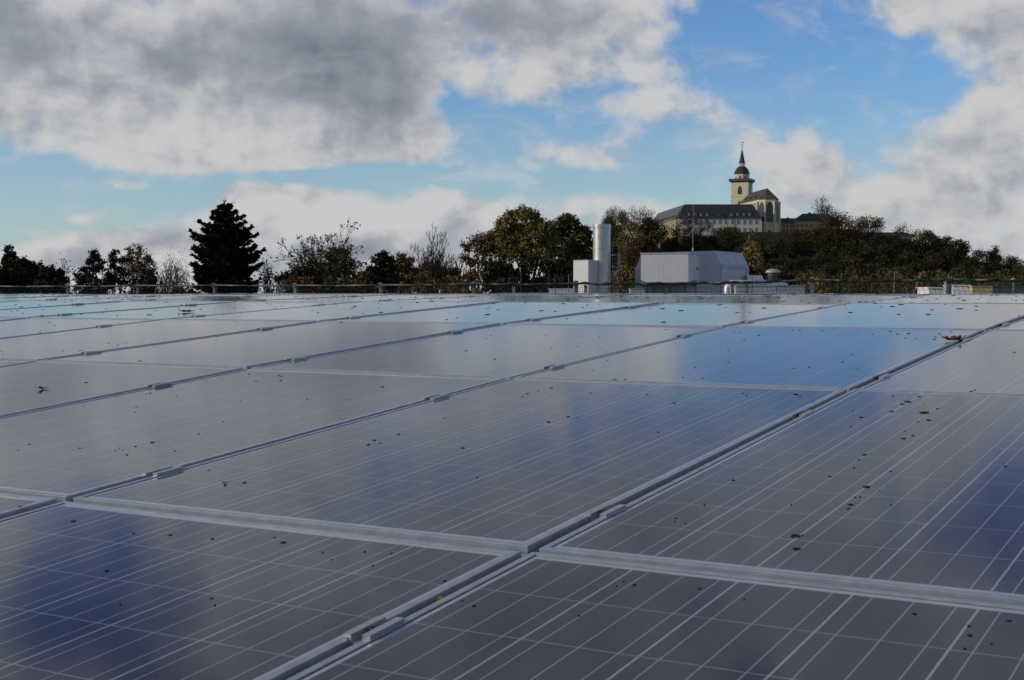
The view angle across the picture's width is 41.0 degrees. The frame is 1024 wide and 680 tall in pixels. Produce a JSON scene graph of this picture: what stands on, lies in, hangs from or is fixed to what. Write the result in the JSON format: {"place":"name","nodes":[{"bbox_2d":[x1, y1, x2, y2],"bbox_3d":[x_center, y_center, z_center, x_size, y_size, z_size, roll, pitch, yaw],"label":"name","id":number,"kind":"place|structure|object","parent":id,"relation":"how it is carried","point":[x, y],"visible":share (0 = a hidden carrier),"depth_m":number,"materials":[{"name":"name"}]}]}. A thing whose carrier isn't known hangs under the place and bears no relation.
{"place":"outdoors","nodes":[
{"label":"outdoors","id":0,"kind":"place"},
{"bbox_2d":[0,0,1023,293],"label":"sky","id":1,"kind":"structure","parent":0,"point":[123,123],"materials":[{"name":"blue"}]},
{"bbox_2d":[541,246,966,281],"bbox_3d":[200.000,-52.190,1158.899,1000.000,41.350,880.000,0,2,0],"label":"hill","id":2,"kind":"structure","parent":0,"point":[808,252],"depth_m":910.84,"materials":[{"name":"green plant"}]},
{"bbox_2d":[600,210,634,268],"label":"broadleaf tree","id":3,"kind":"object","parent":2,"relation":"on","point":[619,218],"visible":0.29,"depth_m":880.45,"materials":[{"name":"green plant"}]},
{"bbox_2d":[611,219,645,268],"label":"broadleaf tree","id":4,"kind":"object","parent":2,"relation":"on","point":[631,228],"visible":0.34,"depth_m":855.49,"materials":[{"name":"green plant"}]},
{"bbox_2d":[617,230,646,267],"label":"broadleaf tree","id":5,"kind":"object","parent":2,"relation":"on","point":[634,255],"visible":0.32,"depth_m":798.28,"materials":[{"name":"green plant"}]},
{"bbox_2d":[627,212,657,261],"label":"broadleaf tree","id":6,"kind":"object","parent":2,"relation":"on","point":[646,231],"visible":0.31,"depth_m":884.28,"materials":[{"name":"green plant"}]},
{"bbox_2d":[638,217,667,252],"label":"broadleaf tree","id":7,"kind":"object","parent":2,"relation":"on","point":[652,247],"visible":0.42,"depth_m":876.21,"materials":[{"name":"green plant"}]},
{"bbox_2d":[651,205,683,247],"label":"abbey side wing","id":8,"kind":"structure","parent":2,"relation":"on","point":[669,217],"depth_m":1031.76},
{"bbox_2d":[657,224,682,251],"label":"broadleaf tree","id":9,"kind":"object","parent":2,"relation":"on","point":[675,237],"visible":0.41,"depth_m":894.88,"materials":[{"name":"green plant"}]},
{"bbox_2d":[679,230,703,250],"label":"broadleaf tree","id":10,"kind":"object","parent":2,"relation":"on","point":[693,242],"visible":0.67,"depth_m":924.48,"materials":[{"name":"green plant"}]},
{"bbox_2d":[676,214,713,234],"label":"broadleaf tree","id":11,"kind":"object","parent":2,"relation":"on","point":[697,222],"visible":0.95,"depth_m":957.20,"materials":[{"name":"green plant"}]},
{"bbox_2d":[698,234,719,250],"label":"broadleaf tree","id":12,"kind":"object","parent":2,"relation":"on","point":[710,240],"visible":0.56,"depth_m":915.14,"materials":[{"name":"green plant"}]},
{"bbox_2d":[677,204,761,239],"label":"abbey wing","id":13,"kind":"structure","parent":2,"relation":"on","point":[746,217],"depth_m":998.03,"materials":[{"name":"white paint"}]},
{"bbox_2d":[708,225,742,249],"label":"broadleaf tree","id":14,"kind":"object","parent":2,"relation":"on","point":[729,232],"visible":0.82,"depth_m":943.79,"materials":[{"name":"green plant"}]},
{"bbox_2d":[729,142,780,231],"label":"abbey church","id":15,"kind":"structure","parent":2,"relation":"on","point":[766,203],"depth_m":1026.61,"materials":[{"name":"paint"}]},
{"bbox_2d":[738,232,787,240],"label":"retaining wall","id":16,"kind":"structure","parent":2,"relation":"on","point":[766,235],"depth_m":989.99,"materials":[{"name":"stone"}]},
{"bbox_2d":[780,212,836,245],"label":"abbey annex","id":17,"kind":"object","parent":2,"relation":"on","point":[808,221],"visible":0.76,"depth_m":1037.57,"materials":[{"name":"paint"}]},
{"bbox_2d":[610,230,1022,293],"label":"hillside woods","id":18,"kind":"object","parent":2,"relation":"on","point":[844,249],"visible":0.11,"depth_m":882.34,"materials":[{"name":"green plant"}]},
{"bbox_2d":[804,227,829,249],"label":"broadleaf tree","id":19,"kind":"object","parent":2,"relation":"on","point":[814,232],"visible":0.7,"depth_m":944.84,"materials":[{"name":"green plant"}]},
{"bbox_2d":[814,211,870,243],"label":"broadleaf tree","id":20,"kind":"object","parent":2,"relation":"on","point":[834,231],"visible":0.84,"depth_m":935.90,"materials":[{"name":"green plant"}]},
{"bbox_2d":[855,214,885,245],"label":"broadleaf tree","id":21,"kind":"object","parent":2,"relation":"on","point":[877,221],"visible":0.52,"depth_m":955.01,"materials":[{"name":"green plant"}]},
{"bbox_2d":[861,231,897,250],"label":"broadleaf tree","id":22,"kind":"object","parent":2,"relation":"on","point":[879,237],"visible":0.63,"depth_m":923.74,"materials":[{"name":"green plant"}]},
{"bbox_2d":[888,236,915,262],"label":"broadleaf tree","id":23,"kind":"object","parent":2,"relation":"on","point":[900,248],"visible":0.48,"depth_m":913.96,"materials":[{"name":"green plant"}]},
{"bbox_2d":[909,227,935,257],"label":"broadleaf tree","id":24,"kind":"object","parent":2,"relation":"on","point":[923,237],"visible":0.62,"depth_m":925.25,"materials":[{"name":"green plant"}]},
{"bbox_2d":[922,234,953,260],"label":"broadleaf tree","id":25,"kind":"object","parent":2,"relation":"on","point":[937,242],"visible":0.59,"depth_m":915.29,"materials":[{"name":"green plant"}]},
{"bbox_2d":[942,239,971,263],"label":"broadleaf tree","id":26,"kind":"object","parent":2,"relation":"on","point":[958,254],"visible":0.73,"depth_m":894.28,"materials":[{"name":"green plant"}]},
{"bbox_2d":[966,247,999,278],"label":"broadleaf tree","id":27,"kind":"object","parent":2,"relation":"on","point":[978,255],"visible":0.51,"depth_m":847.01,"materials":[{"name":"green plant"}]},
{"bbox_2d":[985,254,1018,277],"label":"broadleaf tree","id":28,"kind":"object","parent":2,"relation":"on","point":[1010,260],"visible":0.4,"depth_m":836.74,"materials":[{"name":"green plant"}]},
{"bbox_3d":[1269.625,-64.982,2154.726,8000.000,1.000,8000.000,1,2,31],"label":"ground","id":29,"kind":"structure","parent":0,"visible":0},
{"bbox_2d":[0,244,17,293],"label":"conifer tree","id":30,"kind":"object","parent":29,"relation":"on","point":[8,253],"visible":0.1,"depth_m":111.64,"materials":[{"name":"green plant"}]},
{"bbox_2d":[0,255,42,293],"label":"broadleaf tree","id":31,"kind":"object","parent":29,"relation":"on","point":[22,271],"visible":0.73,"depth_m":104.49,"materials":[{"name":"green plant"}]},
{"bbox_2d":[33,264,70,293],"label":"broadleaf tree","id":32,"kind":"object","parent":29,"relation":"on","point":[50,276],"visible":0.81,"depth_m":99.73,"materials":[{"name":"green plant"}]},
{"bbox_2d":[71,248,119,291],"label":"alder tree","id":33,"kind":"object","parent":29,"relation":"on","point":[94,269],"visible":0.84,"depth_m":107.54,"materials":[{"name":"green plant"}]},
{"bbox_2d":[65,276,135,293],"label":"shrub","id":34,"kind":"object","parent":29,"relation":"on","point":[96,280],"visible":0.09,"depth_m":95.02,"materials":[{"name":"green plant"}]},
{"bbox_2d":[104,249,131,293],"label":"alder tree","id":35,"kind":"object","parent":29,"relation":"on","point":[114,260],"visible":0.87,"depth_m":111.82,"materials":[{"name":"green plant"}]},
{"bbox_2d":[124,243,158,290],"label":"birch tree","id":36,"kind":"object","parent":29,"relation":"on","point":[134,269],"visible":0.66,"depth_m":114.33,"materials":[{"name":"green plant"}]},
{"bbox_2d":[129,267,162,293],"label":"shrub","id":37,"kind":"object","parent":29,"relation":"on","point":[148,279],"visible":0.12,"depth_m":99.19,"materials":[{"name":"green plant"}]},
{"bbox_2d":[155,247,195,292],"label":"birch tree","id":38,"kind":"object","parent":29,"relation":"on","point":[168,280],"visible":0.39,"depth_m":139.20,"materials":[{"name":"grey plant"}]},
{"bbox_2d":[187,198,266,293],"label":"spruce tree","id":39,"kind":"object","parent":29,"relation":"on","point":[223,257],"visible":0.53,"depth_m":108.64,"materials":[{"name":"green plant"}]},
{"bbox_2d":[253,255,283,291],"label":"fruit tree","id":40,"kind":"object","parent":29,"relation":"on","point":[266,279],"visible":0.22,"depth_m":97.75,"materials":[{"name":"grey plant"}]},
{"bbox_2d":[274,265,316,289],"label":"shrub","id":41,"kind":"object","parent":29,"relation":"on","point":[284,277],"visible":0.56,"depth_m":99.88,"materials":[{"name":"green plant"}]},
{"bbox_2d":[280,271,319,291],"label":"shrub","id":42,"kind":"object","parent":29,"relation":"on","point":[297,279],"visible":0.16,"depth_m":95.34,"materials":[{"name":"green plant"}]},
{"bbox_2d":[275,218,370,289],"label":"broadleaf tree","id":43,"kind":"object","parent":29,"relation":"on","point":[337,270],"visible":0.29,"depth_m":109.29,"materials":[{"name":"green plant"}]},
{"bbox_2d":[306,245,360,279],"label":"broadleaf tree","id":44,"kind":"object","parent":29,"relation":"on","point":[351,263],"visible":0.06,"depth_m":113.41,"materials":[{"name":"green plant"}]},
{"bbox_2d":[318,274,359,291],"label":"shrub","id":45,"kind":"object","parent":29,"relation":"on","point":[347,277],"visible":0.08,"depth_m":95.39,"materials":[{"name":"green plant"}]},
{"bbox_2d":[313,276,392,291],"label":"hedge","id":46,"kind":"object","parent":29,"relation":"on","point":[371,288],"visible":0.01,"depth_m":92.65,"materials":[{"name":"green plant"}]},
{"bbox_2d":[364,249,404,291],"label":"broadleaf tree","id":47,"kind":"object","parent":29,"relation":"on","point":[383,270],"visible":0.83,"depth_m":103.54,"materials":[{"name":"green plant"}]},
{"bbox_2d":[393,251,418,293],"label":"broadleaf tree","id":48,"kind":"object","parent":29,"relation":"on","point":[404,263],"visible":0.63,"depth_m":107.54,"materials":[{"name":"green plant"}]},
{"bbox_2d":[415,270,442,293],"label":"shrub","id":49,"kind":"object","parent":29,"relation":"on","point":[422,276],"visible":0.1,"depth_m":99.98,"materials":[{"name":"green plant"}]},
{"bbox_2d":[407,228,462,292],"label":"bare tree","id":50,"kind":"object","parent":29,"relation":"on","point":[435,269],"visible":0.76,"depth_m":111.33,"materials":[{"name":"brown plant"}]},
{"bbox_2d":[398,276,485,293],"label":"hedge","id":51,"kind":"object","parent":29,"relation":"on","point":[422,288],"visible":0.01,"depth_m":92.94,"materials":[{"name":"green plant"}]},
{"bbox_2d":[458,231,497,286],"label":"broadleaf tree","id":52,"kind":"object","parent":29,"relation":"on","point":[477,242],"visible":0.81,"depth_m":107.72,"materials":[{"name":"green plant"}]},
{"bbox_2d":[478,251,550,292],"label":"broadleaf tree","id":53,"kind":"object","parent":29,"relation":"on","point":[491,269],"visible":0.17,"depth_m":99.28,"materials":[{"name":"green plant"}]},
{"bbox_2d":[483,203,563,282],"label":"broadleaf tree","id":54,"kind":"object","parent":29,"relation":"on","point":[514,237],"visible":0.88,"depth_m":117.40,"materials":[{"name":"green plant"}]},
{"bbox_2d":[482,267,572,292],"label":"hedge","id":55,"kind":"object","parent":29,"relation":"on","point":[498,290],"visible":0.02,"depth_m":92.90,"materials":[{"name":"green plant"}]},
{"bbox_2d":[534,251,579,292],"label":"broadleaf tree","id":56,"kind":"object","parent":29,"relation":"on","point":[563,262],"visible":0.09,"depth_m":103.34,"materials":[{"name":"green plant"}]},
{"bbox_2d":[542,212,592,280],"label":"broadleaf tree","id":57,"kind":"object","parent":29,"relation":"on","point":[578,242],"visible":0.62,"depth_m":121.18,"materials":[{"name":"green plant"}]},
{"bbox_2d":[610,222,626,273],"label":"broadleaf tree","id":58,"kind":"object","parent":29,"relation":"on","point":[613,233],"visible":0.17,"depth_m":826.02,"materials":[{"name":"green plant"}]},
{"bbox_2d":[613,264,635,292],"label":"broadleaf tree","id":59,"kind":"object","parent":29,"relation":"on","point":[628,273],"visible":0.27,"depth_m":111.35,"materials":[{"name":"green plant"}]},
{"bbox_2d":[742,230,770,279],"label":"poplar tree","id":60,"kind":"object","parent":29,"relation":"on","point":[752,254],"visible":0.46,"depth_m":124.29,"materials":[{"name":"green plant"}]},
{"bbox_2d":[764,263,796,284],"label":"shrub","id":61,"kind":"object","parent":29,"relation":"on","point":[785,275],"visible":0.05,"depth_m":130.01,"materials":[{"name":"green plant"}]},
{"bbox_2d":[610,265,1023,293],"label":"scrub","id":62,"kind":"object","parent":29,"relation":"on","point":[889,274],"visible":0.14,"depth_m":270.63,"materials":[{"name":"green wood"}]},
{"bbox_3d":[-11.247,3.163,16.527,62.000,7.335,23.174,1,2,31],"label":"vaulted hall","id":63,"kind":"object","parent":29,"relation":"on","visible":0},
{"bbox_2d":[0,492,57,518],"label":"solar panel","id":64,"kind":"object","parent":63,"relation":"on","point":[11,504],"visible":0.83,"depth_m":2.56,"materials":[{"name":"glass"}]},
{"bbox_2d":[0,300,119,309],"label":"solar panel","id":65,"kind":"object","parent":63,"relation":"on","point":[19,304],"visible":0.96,"depth_m":9.32,"materials":[{"name":"glass"}]},
{"bbox_2d":[0,318,158,337],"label":"solar panel","id":66,"kind":"object","parent":63,"relation":"on","point":[19,327],"visible":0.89,"depth_m":6.88,"materials":[{"name":"glass"}]},
{"bbox_2d":[0,295,173,299],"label":"solar panel","id":67,"kind":"object","parent":63,"relation":"on","point":[66,297],"visible":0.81,"depth_m":11.09,"materials":[{"name":"glass"}]},
{"bbox_2d":[0,301,225,317],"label":"solar panel","id":68,"kind":"object","parent":63,"relation":"on","point":[62,309],"visible":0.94,"depth_m":8.50,"materials":[{"name":"glass"}]},
{"bbox_2d":[0,360,241,416],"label":"solar panel","id":69,"kind":"object","parent":63,"relation":"on","point":[64,382],"visible":0.84,"depth_m":4.38,"materials":[{"name":"glass"}]},
{"bbox_2d":[37,295,266,300],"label":"solar panel","id":70,"kind":"object","parent":63,"relation":"on","point":[148,297],"visible":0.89,"depth_m":10.43,"materials":[{"name":"glass"}]},
{"bbox_2d":[0,319,316,360],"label":"solar panel","id":71,"kind":"object","parent":63,"relation":"on","point":[41,346],"visible":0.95,"depth_m":6.00,"materials":[{"name":"glass"}]},
{"bbox_2d":[141,466,182,477],"bbox_3d":[-0.715,0.283,2.805,0.039,0.035,0.079,1,7,31],"label":"panel clamp","id":72,"kind":"object","parent":63,"relation":"on","point":[160,471],"visible":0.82,"depth_m":2.79,"materials":[{"name":"metal"}]},
{"bbox_2d":[30,302,344,318],"bbox_3d":[-1.793,-0.158,7.939,0.992,0.041,1.640,1,5,31],"label":"solar panel","id":73,"kind":"object","parent":63,"relation":"on","point":[199,309],"visible":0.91,"depth_m":7.84,"materials":[{"name":"glass"}]},
{"bbox_2d":[116,293,310,294],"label":"solar panel","id":74,"kind":"object","parent":63,"relation":"on","point":[210,293],"visible":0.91,"depth_m":12.54,"materials":[{"name":"glass"}]},
{"bbox_2d":[0,369,505,502],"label":"solar panel","id":75,"kind":"object","parent":63,"relation":"on","point":[67,452],"visible":0.95,"depth_m":3.47,"materials":[{"name":"glass"}]},
{"bbox_2d":[134,295,373,301],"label":"solar panel","id":76,"kind":"object","parent":63,"relation":"on","point":[242,298],"visible":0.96,"depth_m":9.81,"materials":[{"name":"glass"}]},
{"bbox_2d":[0,501,520,679],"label":"solar panel","id":77,"kind":"object","parent":63,"relation":"on","point":[88,591],"visible":1,"depth_m":1.95,"materials":[{"name":"glass"}]},
{"bbox_2d":[41,321,500,369],"bbox_3d":[-0.891,0.019,5.488,0.992,0.040,1.640,1,6,31],"label":"solar panel","id":78,"kind":"object","parent":63,"relation":"on","point":[248,349],"visible":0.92,"depth_m":5.33,"materials":[{"name":"glass"}]},
{"bbox_2d":[170,301,497,321],"bbox_3d":[-0.922,-0.145,7.425,0.992,0.040,1.640,1,5,31],"label":"solar panel","id":79,"kind":"object","parent":63,"relation":"on","point":[326,312],"visible":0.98,"depth_m":7.34,"materials":[{"name":"glass"}]},
{"bbox_2d":[236,295,482,301],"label":"solar panel","id":80,"kind":"object","parent":63,"relation":"on","point":[364,298],"visible":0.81,"depth_m":9.31,"materials":[{"name":"glass"}]},
{"bbox_2d":[343,616,404,645],"bbox_3d":[-0.173,0.378,1.733,0.039,0.035,0.079,1,8,31],"label":"panel clamp","id":81,"kind":"object","parent":63,"relation":"on","point":[373,627],"visible":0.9,"depth_m":1.72,"materials":[{"name":"metal"}]},
{"bbox_2d":[73,378,846,556],"bbox_3d":[0.012,0.232,3.041,0.992,0.042,1.640,1,7,31],"label":"solar panel","id":82,"kind":"object","parent":63,"relation":"on","point":[524,466],"visible":0.98,"depth_m":2.77,"materials":[{"name":"glass"}]},
{"bbox_2d":[251,324,718,378],"bbox_3d":[-0.019,0.040,4.975,0.992,0.041,1.640,1,6,30],"label":"solar panel","id":83,"kind":"object","parent":63,"relation":"on","point":[507,351],"visible":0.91,"depth_m":4.82,"materials":[{"name":"glass"}]},
{"bbox_2d":[327,302,658,324],"bbox_3d":[-0.050,-0.127,6.911,0.992,0.041,1.640,1,5,31],"label":"solar panel","id":84,"kind":"object","parent":63,"relation":"on","point":[503,312],"visible":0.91,"depth_m":6.81,"materials":[{"name":"glass"}]},
{"bbox_2d":[406,293,585,294],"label":"solar panel","id":85,"kind":"object","parent":63,"relation":"on","point":[492,294],"visible":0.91,"depth_m":10.68,"materials":[{"name":"glass"}]},
{"bbox_2d":[386,295,623,301],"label":"solar panel","id":86,"kind":"object","parent":63,"relation":"on","point":[506,298],"visible":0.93,"depth_m":8.88,"materials":[{"name":"glass"}]},
{"bbox_2d":[0,277,1023,293],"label":"safety fence","id":87,"kind":"object","parent":63,"relation":"attached to","point":[694,283],"visible":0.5,"depth_m":22.56,"materials":[{"name":"metal"}]},
{"bbox_2d":[584,504,625,521],"bbox_3d":[0.157,0.300,2.291,0.039,0.035,0.079,1,7,31],"label":"panel clamp","id":88,"kind":"object","parent":63,"relation":"on","point":[605,510],"visible":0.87,"depth_m":2.28,"materials":[{"name":"metal"}]},
{"bbox_2d":[523,293,716,294],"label":"solar panel","id":89,"kind":"object","parent":63,"relation":"on","point":[616,294],"visible":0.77,"depth_m":10.29,"materials":[{"name":"glass"}]},
{"bbox_2d":[517,295,764,303],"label":"solar panel","id":90,"kind":"object","parent":63,"relation":"on","point":[660,299],"visible":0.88,"depth_m":8.40,"materials":[{"name":"glass"}]},
{"bbox_2d":[286,552,1023,679],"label":"solar panel","id":91,"kind":"object","parent":63,"relation":"on","point":[538,616],"visible":1,"depth_m":1.67,"materials":[{"name":"glass"}]},
{"bbox_2d":[507,303,838,326],"bbox_3d":[0.822,-0.107,6.398,0.992,0.040,1.640,1,5,31],"label":"solar panel","id":92,"kind":"object","parent":63,"relation":"on","point":[689,315],"visible":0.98,"depth_m":6.26,"materials":[{"name":"glass"}]},
{"bbox_2d":[515,326,983,391],"bbox_3d":[0.853,0.055,4.461,0.992,0.041,1.640,1,6,31],"label":"solar panel","id":93,"kind":"object","parent":63,"relation":"on","point":[849,359],"visible":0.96,"depth_m":4.28,"materials":[{"name":"glass"}]},
{"bbox_2d":[539,388,1023,605],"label":"solar panel","id":94,"kind":"object","parent":63,"relation":"on","point":[913,492],"visible":0.98,"depth_m":2.26,"materials":[{"name":"glass"}]},
{"bbox_2d":[669,295,906,303],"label":"solar panel","id":95,"kind":"object","parent":63,"relation":"on","point":[804,299],"visible":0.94,"depth_m":7.76,"materials":[{"name":"glass"}]},
{"bbox_2d":[729,303,1023,331],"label":"solar panel","id":96,"kind":"object","parent":63,"relation":"on","point":[986,316],"visible":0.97,"depth_m":5.73,"materials":[{"name":"glass"}]},
{"bbox_2d":[858,329,1023,393],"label":"solar panel","id":97,"kind":"object","parent":63,"relation":"on","point":[990,361],"visible":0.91,"depth_m":3.81,"materials":[{"name":"glass"}]},
{"bbox_2d":[859,294,1023,302],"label":"solar panel","id":98,"kind":"object","parent":63,"relation":"on","point":[938,298],"visible":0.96,"depth_m":7.33,"materials":[{"name":"glass"}]},
{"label":"flat roof building","id":99,"kind":"object","parent":29,"relation":"on","visible":0},
{"bbox_2d":[573,260,597,292],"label":"equipment box","id":100,"kind":"object","parent":99,"relation":"on","point":[585,270],"visible":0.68,"depth_m":90.48,"materials":[{"name":"white metal"}]},
{"bbox_2d":[593,224,620,292],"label":"chimney stack","id":101,"kind":"object","parent":99,"relation":"on","point":[601,244],"visible":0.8,"depth_m":91.36,"materials":[{"name":"silver metal"}]},
{"bbox_2d":[648,285,680,292],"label":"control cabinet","id":102,"kind":"object","parent":99,"relation":"on","point":[666,288],"visible":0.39,"depth_m":92.04,"materials":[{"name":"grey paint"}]},
{"bbox_2d":[635,251,748,293],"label":"plant housing","id":103,"kind":"object","parent":99,"relation":"on","point":[709,266],"visible":0.42,"depth_m":92.36,"materials":[{"name":"white metal"}]},
{"bbox_2d":[723,268,745,293],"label":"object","id":104,"kind":"structure","parent":103,"relation":"in","point":[729,274],"depth_m":95.68,"materials":[{"name":"grey metal"}]},
{"bbox_2d":[729,285,776,293],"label":"roof box","id":105,"kind":"object","parent":99,"relation":"on","point":[760,288],"visible":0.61,"depth_m":81.95,"materials":[{"name":"white metal"}]},
{"bbox_2d":[776,285,805,293],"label":"roof box","id":106,"kind":"object","parent":99,"relation":"on","point":[791,290],"visible":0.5,"depth_m":81.94,"materials":[{"name":"grey paint"}]},
{"bbox_2d":[992,286,1023,293],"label":"roof box","id":107,"kind":"object","parent":99,"relation":"on","point":[1003,288],"visible":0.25,"depth_m":77.95,"materials":[{"name":"grey metal"}]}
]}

